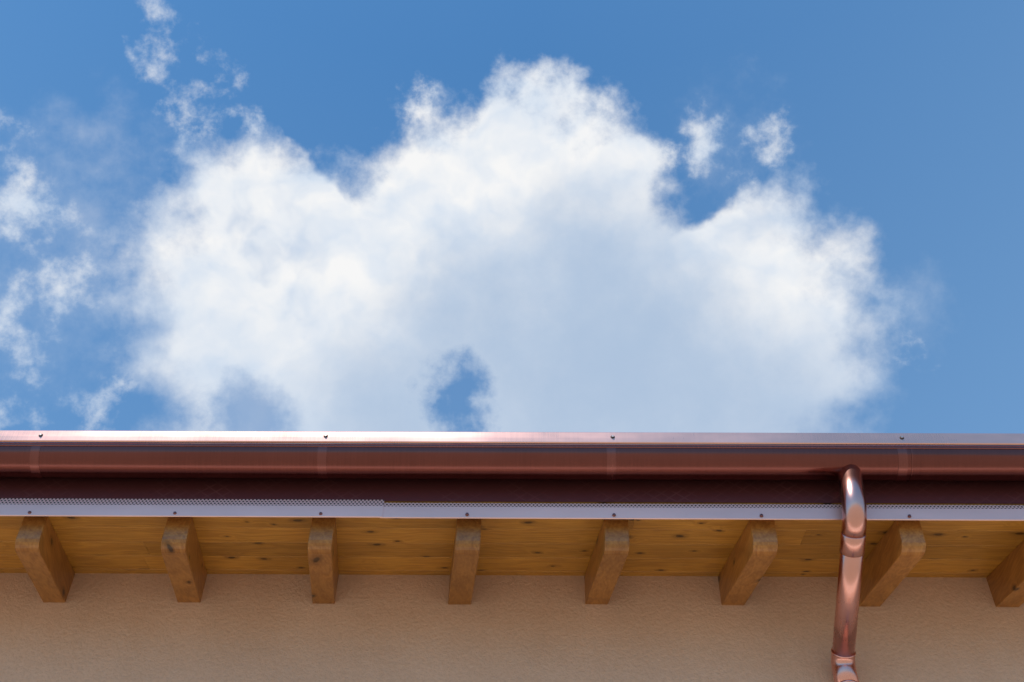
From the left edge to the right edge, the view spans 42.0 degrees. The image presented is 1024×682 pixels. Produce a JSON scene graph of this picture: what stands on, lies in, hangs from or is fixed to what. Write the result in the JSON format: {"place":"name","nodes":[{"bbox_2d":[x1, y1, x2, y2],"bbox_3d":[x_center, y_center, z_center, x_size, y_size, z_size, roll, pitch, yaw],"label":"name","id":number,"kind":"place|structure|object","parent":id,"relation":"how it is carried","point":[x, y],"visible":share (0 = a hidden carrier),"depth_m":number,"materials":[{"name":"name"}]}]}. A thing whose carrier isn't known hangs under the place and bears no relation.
{"place":"outdoors","nodes":[
{"label":"outdoors","id":0,"kind":"place"},
{"bbox_2d":[0,0,1023,445],"label":"sky","id":1,"kind":"structure","parent":0,"point":[693,216],"materials":[{"name":"blue"}]},
{"label":"ground","id":2,"kind":"structure","parent":0,"visible":0},
{"bbox_2d":[0,573,1023,681],"bbox_3d":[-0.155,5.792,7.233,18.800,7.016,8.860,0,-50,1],"label":"stucco wall","id":3,"kind":"structure","parent":2,"relation":"on","point":[105,627],"depth_m":5.76,"materials":[{"name":"beige paint"}]},
{"bbox_2d":[0,430,1023,481],"bbox_3d":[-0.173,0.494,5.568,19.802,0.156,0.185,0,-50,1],"label":"copper rain gutter","id":4,"kind":"object","parent":3,"relation":"attached to","point":[906,457],"visible":1,"depth_m":5.51,"materials":[{"name":"brown metal"}]},
{"bbox_2d":[831,464,866,681],"bbox_3d":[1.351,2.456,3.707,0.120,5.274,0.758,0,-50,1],"label":"copper downpipe","id":5,"kind":"object","parent":4,"relation":"attached to","point":[853,532],"visible":1,"depth_m":5.40,"materials":[{"name":"brown metal"}]},
{"bbox_2d":[384,501,1023,504],"bbox_3d":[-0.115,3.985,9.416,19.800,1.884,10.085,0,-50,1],"label":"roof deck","id":6,"kind":"structure","parent":3,"relation":"on","point":[697,503],"depth_m":5.50,"materials":[{"name":"brown wood"}]},
{"bbox_2d":[0,516,1023,577],"bbox_3d":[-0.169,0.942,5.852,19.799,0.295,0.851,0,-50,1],"label":"soffit boards","id":7,"kind":"object","parent":6,"relation":"on","point":[535,547],"visible":0.6,"depth_m":5.73,"materials":[{"name":"brown wood"}]},
{"bbox_2d":[15,516,1023,606],"bbox_3d":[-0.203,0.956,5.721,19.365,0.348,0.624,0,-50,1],"label":"rafters","id":8,"kind":"object","parent":7,"relation":"attached to","point":[894,557],"visible":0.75,"depth_m":5.58,"materials":[{"name":"brown wood"}]},
{"bbox_2d":[0,478,1023,503],"bbox_3d":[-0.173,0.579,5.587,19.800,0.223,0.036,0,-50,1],"label":"fascia board","id":9,"kind":"object","parent":6,"relation":"attached to","point":[644,491],"visible":0.5,"depth_m":5.56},
{"bbox_2d":[0,504,1023,520],"bbox_3d":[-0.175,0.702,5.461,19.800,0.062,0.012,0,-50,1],"label":"fascia drip edge","id":10,"kind":"object","parent":9,"relation":"attached to","point":[511,512],"visible":1,"depth_m":5.46,"materials":[{"name":"grey metal"}]},
{"bbox_2d":[28,511,910,517],"bbox_3d":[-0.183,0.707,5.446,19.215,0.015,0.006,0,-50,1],"label":"drip edge nails","id":11,"kind":"object","parent":10,"relation":"attached to","point":[466,514],"visible":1,"depth_m":5.44,"materials":[{"name":"grey metal"}]},
{"bbox_2d":[0,498,1023,508],"bbox_3d":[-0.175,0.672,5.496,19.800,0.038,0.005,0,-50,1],"label":"fascia perforated strip","id":12,"kind":"object","parent":9,"relation":"attached to","point":[298,502],"visible":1,"depth_m":5.50,"materials":[{"name":"grey metal"}]}
]}

